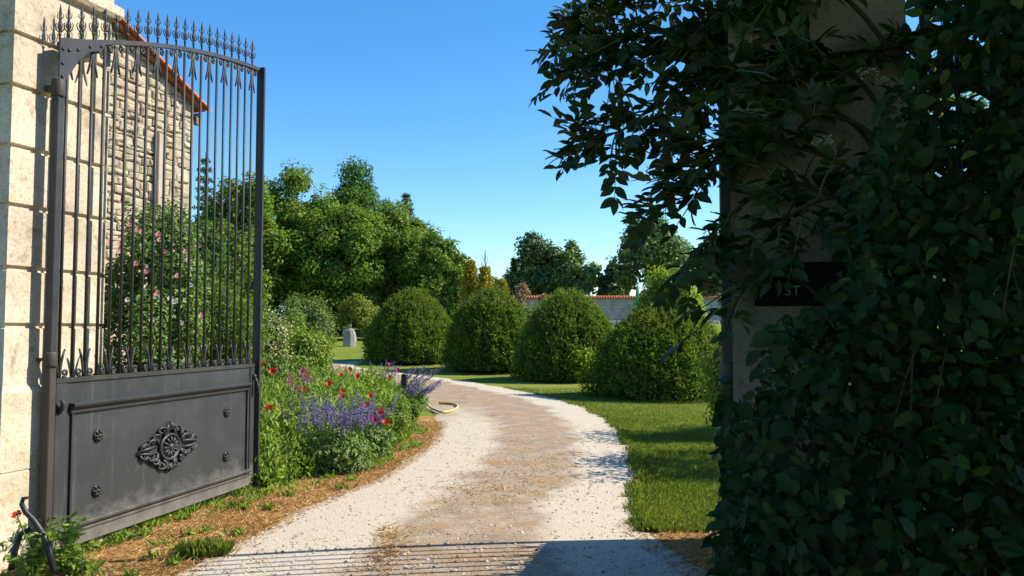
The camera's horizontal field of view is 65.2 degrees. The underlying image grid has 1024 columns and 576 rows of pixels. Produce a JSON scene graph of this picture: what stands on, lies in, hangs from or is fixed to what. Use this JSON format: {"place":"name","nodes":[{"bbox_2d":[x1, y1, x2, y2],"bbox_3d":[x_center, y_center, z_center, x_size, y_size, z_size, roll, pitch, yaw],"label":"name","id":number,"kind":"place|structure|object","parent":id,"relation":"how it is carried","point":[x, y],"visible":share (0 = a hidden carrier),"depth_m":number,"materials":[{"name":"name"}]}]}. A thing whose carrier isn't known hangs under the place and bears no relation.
{"place":"outdoors","nodes":[
{"label":"outdoors","id":0,"kind":"place"},
{"bbox_2d":[0,416,437,575],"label":"verge","id":1,"kind":"structure","parent":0,"point":[138,560],"depth_m":6.31,"materials":[{"name":"brown soil"}]},
{"bbox_2d":[0,514,34,559],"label":"weed","id":2,"kind":"object","parent":1,"relation":"on","point":[23,539],"visible":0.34,"depth_m":5.15,"materials":[{"name":"green plant"}]},
{"bbox_2d":[11,510,32,575],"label":"poppy","id":3,"kind":"object","parent":1,"relation":"on","point":[15,513],"visible":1,"depth_m":4.80,"materials":[{"name":"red plant"}]},
{"bbox_2d":[20,536,37,564],"bbox_3d":[-3.284,1.722,5.285,0.306,0.270,0.229,1,-3,-17],"label":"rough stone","id":4,"kind":"object","parent":1,"relation":"on","point":[32,541],"visible":0.04,"depth_m":5.23,"materials":[{"name":"beige stone"}]},
{"bbox_2d":[3,530,58,575],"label":"weed","id":5,"kind":"object","parent":1,"relation":"on","point":[39,560],"visible":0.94,"depth_m":4.89,"materials":[{"name":"green plant"}]},
{"bbox_2d":[8,496,57,572],"bbox_3d":[-2.935,1.512,4.926,0.352,0.455,0.064,-1,-3,13],"label":"iron gate stop","id":6,"kind":"object","parent":1,"relation":"on","point":[38,527],"visible":0.95,"depth_m":4.92,"materials":[{"name":"black metal"}]},
{"bbox_2d":[37,513,64,564],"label":"weed","id":7,"kind":"object","parent":1,"relation":"on","point":[54,530],"visible":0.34,"depth_m":5.28,"materials":[{"name":"green plant"}]},
{"bbox_2d":[50,509,90,569],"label":"weed","id":8,"kind":"object","parent":1,"relation":"on","point":[68,539],"visible":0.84,"depth_m":5.10,"materials":[{"name":"green plant"}]},
{"bbox_2d":[55,547,93,575],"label":"weed","id":9,"kind":"object","parent":1,"relation":"on","point":[78,565],"visible":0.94,"depth_m":5.01,"materials":[{"name":"green plant"}]},
{"bbox_2d":[172,534,237,558],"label":"grass tuft","id":10,"kind":"object","parent":1,"relation":"on","point":[211,548],"visible":0.95,"depth_m":5.45,"materials":[{"name":"green plant"}]},
{"bbox_2d":[0,421,433,575],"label":"verge weeds","id":11,"kind":"object","parent":1,"relation":"on","point":[121,534],"visible":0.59,"depth_m":6.56,"materials":[{"name":"green plant"}]},
{"bbox_2d":[3,420,718,575],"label":"dry straw","id":12,"kind":"object","parent":1,"relation":"on","point":[388,552],"visible":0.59,"depth_m":6.25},
{"bbox_2d":[371,415,379,451],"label":"poppy","id":13,"kind":"object","parent":1,"relation":"on","point":[375,418],"visible":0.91,"depth_m":9.32,"materials":[{"name":"purple plant"}]},
{"bbox_2d":[376,408,383,456],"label":"poppy","id":14,"kind":"object","parent":1,"relation":"on","point":[382,411],"visible":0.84,"depth_m":9.62,"materials":[{"name":"red plant"}]},
{"bbox_2d":[382,418,389,453],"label":"poppy","id":15,"kind":"object","parent":1,"relation":"on","point":[386,421],"visible":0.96,"depth_m":9.25,"materials":[{"name":"red plant"}]},
{"bbox_2d":[393,398,421,420],"bbox_3d":[-1.757,2.017,13.148,0.516,0.471,0.602,-2,-4,39],"label":"leafy mound","id":16,"kind":"object","parent":1,"relation":"on","point":[416,409],"visible":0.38,"depth_m":13.15,"materials":[{"name":"green plant"}]},
{"bbox_2d":[178,361,711,575],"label":"driveway","id":17,"kind":"structure","parent":0,"point":[486,406],"depth_m":6.73,"materials":[{"name":"beige gravel"}]},
{"bbox_2d":[409,386,458,412],"bbox_3d":[-1.299,2.127,15.502,0.897,0.409,1.708,2,-3,-28],"label":"garden hose","id":18,"kind":"object","parent":17,"relation":"on","point":[446,411],"visible":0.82,"depth_m":15.24,"materials":[{"name":"beige rubber"}]},
{"bbox_2d":[181,419,705,575],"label":"pebbles","id":19,"kind":"object","parent":17,"relation":"on","point":[457,556],"visible":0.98,"depth_m":6.13,"materials":[{"name":"beige gravel"}]},
{"bbox_2d":[104,321,937,537],"bbox_3d":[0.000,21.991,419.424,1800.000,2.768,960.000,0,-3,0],"label":"ground","id":20,"kind":"structure","parent":0,"point":[489,378],"depth_m":24.53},
{"bbox_2d":[0,0,123,573],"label":"gate pillar","id":21,"kind":"structure","parent":20,"relation":"on","point":[29,52],"depth_m":5.34,"materials":[{"name":"stone"}]},
{"bbox_2d":[36,4,265,556],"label":"iron gate","id":22,"kind":"structure","parent":21,"relation":"attached to","point":[128,447],"depth_m":6.26,"materials":[{"name":"grey metal"}]},
{"bbox_2d":[99,18,211,371],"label":"stone house","id":23,"kind":"structure","parent":20,"relation":"on","point":[132,36],"depth_m":11.20,"materials":[{"name":"stone"}]},
{"bbox_2d":[192,152,216,335],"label":"conifer","id":24,"kind":"object","parent":20,"relation":"on","point":[203,170],"visible":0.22,"depth_m":48.27,"materials":[{"name":"green plant"}]},
{"bbox_2d":[191,219,236,340],"bbox_3d":[-15.861,-0.267,40.042,3.714,6.597,3.584,0,-3,0],"label":"maple tree","id":25,"kind":"object","parent":20,"relation":"on","point":[209,247],"visible":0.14,"depth_m":39.79,"materials":[{"name":"green plant"}]},
{"bbox_2d":[194,170,295,312],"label":"hazel tree","id":26,"kind":"object","parent":20,"relation":"on","point":[275,251],"visible":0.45,"depth_m":47.70,"materials":[{"name":"green plant"}]},
{"bbox_2d":[246,158,345,323],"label":"hazel tree","id":27,"kind":"object","parent":20,"relation":"on","point":[288,210],"visible":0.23,"depth_m":52.85,"materials":[{"name":"green plant"}]},
{"bbox_2d":[273,202,399,333],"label":"hazel tree","id":28,"kind":"object","parent":20,"relation":"on","point":[337,279],"visible":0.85,"depth_m":49.39,"materials":[{"name":"green plant"}]},
{"bbox_2d":[342,328,356,346],"bbox_3d":[-8.107,2.514,39.930,0.724,1.010,0.508,0,-3,0],"label":"standing stone","id":29,"kind":"object","parent":20,"relation":"on","point":[349,338],"visible":0.89,"depth_m":39.75,"materials":[{"name":"grey stone"}]},
{"bbox_2d":[330,293,379,336],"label":"shrub","id":30,"kind":"object","parent":20,"relation":"on","point":[361,313],"visible":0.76,"depth_m":44.39,"materials":[{"name":"green plant"}]},
{"bbox_2d":[330,154,395,327],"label":"maple tree","id":31,"kind":"object","parent":20,"relation":"on","point":[352,189],"visible":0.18,"depth_m":56.37,"materials":[{"name":"green plant"}]},
{"bbox_2d":[345,198,442,310],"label":"hazel tree","id":32,"kind":"object","parent":20,"relation":"on","point":[405,233],"visible":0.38,"depth_m":51.46,"materials":[{"name":"green plant"}]},
{"bbox_2d":[398,192,415,219],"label":"conifer","id":33,"kind":"object","parent":20,"relation":"on","point":[406,196],"visible":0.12,"depth_m":64.24,"materials":[{"name":"green plant"}]},
{"bbox_2d":[359,286,456,363],"bbox_3d":[-3.884,1.423,31.480,3.784,3.089,3.977,-2,-4,37],"label":"domed shrub","id":34,"kind":"object","parent":20,"relation":"on","point":[410,325],"visible":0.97,"depth_m":30.33,"materials":[{"name":"green plant"}]},
{"bbox_2d":[399,226,477,301],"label":"hazel tree","id":35,"kind":"object","parent":20,"relation":"on","point":[431,264],"visible":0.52,"depth_m":48.91,"materials":[{"name":"green plant"}]},
{"bbox_2d":[433,263,467,321],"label":"shrubby tree","id":36,"kind":"object","parent":20,"relation":"on","point":[449,293],"visible":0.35,"depth_m":45.69,"materials":[{"name":"green plant"}]},
{"bbox_2d":[453,259,477,313],"bbox_3d":[-1.927,0.800,37.542,2.225,4.375,1.979,0,-3,0],"label":"golden conifer","id":37,"kind":"object","parent":20,"relation":"on","point":[470,271],"visible":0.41,"depth_m":37.40,"materials":[{"name":"yellow plant"}]},
{"bbox_2d":[427,283,535,371],"bbox_3d":[-0.835,1.397,28.161,4.046,3.143,3.684,0,-3,0],"label":"domed shrub","id":38,"kind":"object","parent":20,"relation":"on","point":[486,324],"visible":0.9,"depth_m":27.10,"materials":[{"name":"green plant"}]},
{"bbox_2d":[471,265,494,295],"bbox_3d":[-1.365,0.943,36.944,2.378,4.080,2.291,1,-3,-22],"label":"golden conifer","id":39,"kind":"object","parent":20,"relation":"on","point":[484,277],"visible":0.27,"depth_m":36.91,"materials":[{"name":"yellow plant"}]},
{"bbox_2d":[481,252,489,266],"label":"bare sapling","id":40,"kind":"object","parent":20,"relation":"on","point":[484,259],"visible":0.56,"depth_m":56.15,"materials":[{"name":"brown plant"}]},
{"bbox_2d":[492,267,510,286],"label":"tree","id":41,"kind":"object","parent":20,"relation":"on","point":[506,275],"visible":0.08,"depth_m":91.57,"materials":[{"name":"green plant"}]},
{"bbox_2d":[495,278,510,293],"bbox_3d":[-0.509,1.259,36.531,1.876,3.458,1.806,0,-3,0],"label":"golden conifer","id":42,"kind":"object","parent":20,"relation":"on","point":[502,283],"visible":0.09,"depth_m":36.43,"materials":[{"name":"yellow plant"}]},
{"bbox_2d":[507,256,519,295],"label":"conifer","id":43,"kind":"object","parent":20,"relation":"on","point":[513,268],"visible":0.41,"depth_m":77.97,"materials":[{"name":"green plant"}]},
{"bbox_2d":[514,280,530,310],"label":"smoke bush","id":44,"kind":"object","parent":20,"relation":"on","point":[522,292],"visible":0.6,"depth_m":43.90,"materials":[{"name":"brown plant"}]},
{"bbox_2d":[522,302,535,319],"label":"shrub","id":45,"kind":"object","parent":20,"relation":"on","point":[525,310],"visible":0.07,"depth_m":39.79,"materials":[{"name":"green plant"}]},
{"bbox_2d":[511,230,562,295],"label":"tree","id":46,"kind":"object","parent":20,"relation":"on","point":[536,258],"visible":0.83,"depth_m":74.90,"materials":[{"name":"green plant"}]},
{"bbox_2d":[537,293,550,304],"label":"smoke bush","id":47,"kind":"object","parent":20,"relation":"on","point":[541,296],"visible":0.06,"depth_m":44.84,"materials":[{"name":"brown plant"}]},
{"bbox_2d":[507,286,614,383],"bbox_3d":[1.740,1.389,24.590,3.847,2.942,3.924,0,-3,0],"label":"domed shrub","id":48,"kind":"object","parent":20,"relation":"on","point":[562,333],"visible":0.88,"depth_m":23.50,"materials":[{"name":"green plant"}]},
{"bbox_2d":[547,238,601,295],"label":"tree","id":49,"kind":"object","parent":20,"relation":"on","point":[570,270],"visible":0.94,"depth_m":73.16,"materials":[{"name":"green plant"}]},
{"bbox_2d":[595,261,634,295],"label":"tree","id":50,"kind":"object","parent":20,"relation":"on","point":[606,286],"visible":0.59,"depth_m":79.16,"materials":[{"name":"green plant"}]},
{"bbox_2d":[513,295,720,324],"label":"garden wall","id":51,"kind":"structure","parent":20,"relation":"on","point":[616,307],"depth_m":61.97,"materials":[{"name":"stone"}]},
{"bbox_2d":[631,283,639,313],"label":"closed parasol","id":52,"kind":"object","parent":20,"relation":"on","point":[637,289],"visible":0.27,"depth_m":57.95,"materials":[{"name":"green fabric"}]},
{"bbox_2d":[576,297,719,403],"bbox_3d":[3.560,1.392,18.590,3.675,2.408,3.759,2,-4,-38],"label":"domed shrub","id":53,"kind":"object","parent":20,"relation":"on","point":[626,365],"visible":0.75,"depth_m":17.60,"materials":[{"name":"green plant"}]},
{"bbox_2d":[606,204,693,294],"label":"tree","id":54,"kind":"object","parent":20,"relation":"on","point":[651,252],"visible":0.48,"depth_m":71.14,"materials":[{"name":"green plant"}]},
{"bbox_2d":[629,264,707,318],"bbox_3d":[3.767,1.054,19.256,1.949,3.294,1.934,0,-3,0],"label":"lime shrub","id":55,"kind":"object","parent":20,"relation":"on","point":[662,275],"visible":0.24,"depth_m":19.06,"materials":[{"name":"green plant"}]},
{"bbox_2d":[650,532,716,570],"bbox_3d":[2.548,1.731,3.555,3.304,0.001,5.280,0,-3,0],"label":"dirt margin","id":56,"kind":"object","parent":20,"relation":"on","point":[675,538],"visible":0.16,"depth_m":5.70,"materials":[{"name":"brown soil"}]},
{"bbox_2d":[686,231,720,295],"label":"tree","id":57,"kind":"object","parent":20,"relation":"on","point":[705,293],"visible":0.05,"depth_m":62.88,"materials":[{"name":"green plant"}]},
{"bbox_2d":[692,345,721,427],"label":"shrub","id":58,"kind":"object","parent":20,"relation":"on","point":[714,391],"visible":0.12,"depth_m":11.44,"materials":[{"name":"green plant"}]},
{"bbox_2d":[525,0,1023,366],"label":"elder tree","id":59,"kind":"object","parent":20,"relation":"on","point":[693,42],"visible":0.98,"depth_m":3.01,"materials":[{"name":"green plant"}]},
{"bbox_2d":[728,0,918,575],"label":"gate pillar","id":60,"kind":"structure","parent":20,"relation":"on","point":[847,20],"depth_m":3.05,"materials":[{"name":"grey stone"}]},
{"bbox_2d":[714,4,732,436],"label":"iron gate","id":61,"kind":"structure","parent":60,"relation":"attached to","point":[726,366],"depth_m":3.68,"materials":[{"name":"black metal"}]},
{"bbox_2d":[712,375,863,575],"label":"ivy","id":62,"kind":"object","parent":60,"relation":"attached to","point":[725,396],"visible":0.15,"depth_m":3.08,"materials":[{"name":"green plant"}]},
{"bbox_2d":[754,261,855,305],"bbox_3d":[1.109,-0.015,3.024,0.370,0.165,0.018,-1,-3,15],"label":"name plaque","id":63,"kind":"object","parent":60,"relation":"attached to","point":[821,274],"visible":0.45,"depth_m":3.02,"materials":[{"name":"black metal"}]},
{"bbox_2d":[700,0,1023,575],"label":"bramble thicket","id":64,"kind":"object","parent":20,"relation":"on","point":[957,413],"visible":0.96,"depth_m":2.39,"materials":[{"name":"green plant"}]},
{"bbox_2d":[926,40,991,240],"bbox_3d":[17.104,-3.227,30.363,6.167,12.518,6.549,-3,-4,44],"label":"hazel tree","id":65,"kind":"object","parent":20,"relation":"on","point":[965,96],"visible":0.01,"depth_m":30.80,"materials":[{"name":"green plant"}]},
{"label":"flower bed","id":66,"kind":"structure","parent":20,"relation":"on","visible":0},
{"bbox_2d":[99,196,217,373],"bbox_3d":[-4.130,0.532,9.235,1.585,3.298,1.360,0,-3,0],"label":"rose bush","id":67,"kind":"object","parent":66,"relation":"on","point":[136,289],"visible":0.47,"depth_m":9.15,"materials":[{"name":"green plant"}]},
{"bbox_2d":[185,260,275,401],"bbox_3d":[-4.109,0.802,11.457,1.426,2.426,1.364,0,-3,0],"label":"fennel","id":68,"kind":"object","parent":66,"relation":"on","point":[230,322],"visible":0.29,"depth_m":11.42,"materials":[{"name":"green plant"}]},
{"bbox_2d":[261,361,264,415],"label":"poppy","id":69,"kind":"object","parent":66,"relation":"on","point":[262,363],"visible":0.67,"depth_m":9.39,"materials":[{"name":"green plant"}]},
{"bbox_2d":[264,404,272,441],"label":"poppy","id":70,"kind":"object","parent":66,"relation":"on","point":[269,407],"visible":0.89,"depth_m":8.64,"materials":[{"name":"red plant"}]},
{"bbox_2d":[243,293,298,387],"bbox_3d":[-4.736,1.236,15.461,1.150,2.280,1.118,2,-4,-37],"label":"cream flowering shrub","id":71,"kind":"object","parent":66,"relation":"on","point":[276,352],"visible":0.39,"depth_m":15.39,"materials":[{"name":"green plant"}]},
{"bbox_2d":[269,367,276,409],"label":"poppy","id":72,"kind":"object","parent":66,"relation":"on","point":[272,370],"visible":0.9,"depth_m":9.56,"materials":[{"name":"red plant"}]},
{"bbox_2d":[268,366,318,430],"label":"rose","id":73,"kind":"object","parent":66,"relation":"on","point":[293,393],"visible":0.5,"depth_m":9.54,"materials":[{"name":"pink plant"}]},
{"bbox_2d":[281,361,328,417],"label":"rose","id":74,"kind":"object","parent":66,"relation":"on","point":[306,376],"visible":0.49,"depth_m":10.13,"materials":[{"name":"pink plant"}]},
{"bbox_2d":[270,290,340,366],"bbox_3d":[-6.775,1.444,25.049,2.634,2.843,2.510,-2,-4,36],"label":"shrub","id":75,"kind":"object","parent":66,"relation":"on","point":[312,317],"visible":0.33,"depth_m":25.04,"materials":[{"name":"green plant"}]},
{"bbox_2d":[278,309,336,379],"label":"shrub","id":76,"kind":"object","parent":66,"relation":"on","point":[307,350],"visible":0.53,"depth_m":19.18,"materials":[{"name":"green plant"}]},
{"bbox_2d":[278,398,337,439],"bbox_3d":[-2.407,1.715,9.516,0.747,0.818,0.790,1,-3,-20],"label":"salvia","id":77,"kind":"object","parent":66,"relation":"on","point":[328,405],"visible":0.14,"depth_m":9.51,"materials":[{"name":"purple plant"}]},
{"bbox_2d":[293,392,375,477],"bbox_3d":[-1.949,1.599,8.736,0.913,0.961,0.908,0,-3,0],"label":"salvia","id":78,"kind":"object","parent":66,"relation":"on","point":[356,444],"visible":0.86,"depth_m":8.54,"materials":[{"name":"green plant"}]},
{"bbox_2d":[249,363,430,487],"bbox_3d":[-3.539,1.868,13.909,4.411,0.987,12.705,0,-3,-8],"label":"bed greenery","id":79,"kind":"object","parent":66,"relation":"on","point":[279,458],"visible":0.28,"depth_m":9.98,"materials":[{"name":"green plant"}]},
{"bbox_2d":[332,391,399,458],"bbox_3d":[-1.809,1.701,9.727,0.800,0.840,0.762,-1,-3,16],"label":"salvia","id":80,"kind":"object","parent":66,"relation":"on","point":[377,437],"visible":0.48,"depth_m":9.61,"materials":[{"name":"purple plant"}]},
{"bbox_2d":[369,360,400,382],"bbox_3d":[-3.144,2.154,18.942,0.999,0.897,0.868,0,-3,0],"label":"salvia","id":81,"kind":"object","parent":66,"relation":"on","point":[393,367],"visible":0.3,"depth_m":18.94,"materials":[{"name":"purple plant"}]},
{"bbox_2d":[357,391,413,436],"bbox_3d":[-1.676,1.772,10.835,0.842,0.753,0.744,3,-4,-43],"label":"leafy mound","id":82,"kind":"object","parent":66,"relation":"on","point":[396,419],"visible":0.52,"depth_m":10.74,"materials":[{"name":"green plant"}]},
{"bbox_2d":[401,374,409,393],"bbox_3d":[-2.128,2.075,16.012,0.185,0.718,0.124,0,-3,0],"label":"tap post","id":83,"kind":"object","parent":66,"relation":"on","point":[404,380],"visible":0.73,"depth_m":15.98,"materials":[{"name":"black metal"}]},
{"bbox_2d":[397,365,442,391],"bbox_3d":[-2.115,2.065,17.139,1.161,0.888,0.775,1,-3,-20],"label":"salvia","id":84,"kind":"object","parent":66,"relation":"on","point":[411,375],"visible":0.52,"depth_m":17.09,"materials":[{"name":"purple plant"}]},
{"bbox_2d":[400,377,441,411],"bbox_3d":[-1.784,2.010,14.782,1.095,0.748,0.708,0,-3,0],"label":"salvia","id":85,"kind":"object","parent":66,"relation":"on","point":[418,397],"visible":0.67,"depth_m":14.70,"materials":[{"name":"purple plant"}]},
{"bbox_2d":[114,0,988,314],"label":"sky","id":86,"kind":"structure","parent":0,"point":[436,95],"materials":[{"name":"blue"}]},
{"bbox_2d":[504,386,721,532],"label":"lawn grass","id":87,"kind":"structure","parent":0,"point":[643,493],"depth_m":9.25,"materials":[{"name":"green plant"}]},
{"bbox_2d":[918,2,1005,575],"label":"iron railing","id":88,"kind":"object","parent":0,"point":[959,162],"visible":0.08,"depth_m":3.48,"materials":[{"name":"black metal"}]}
]}

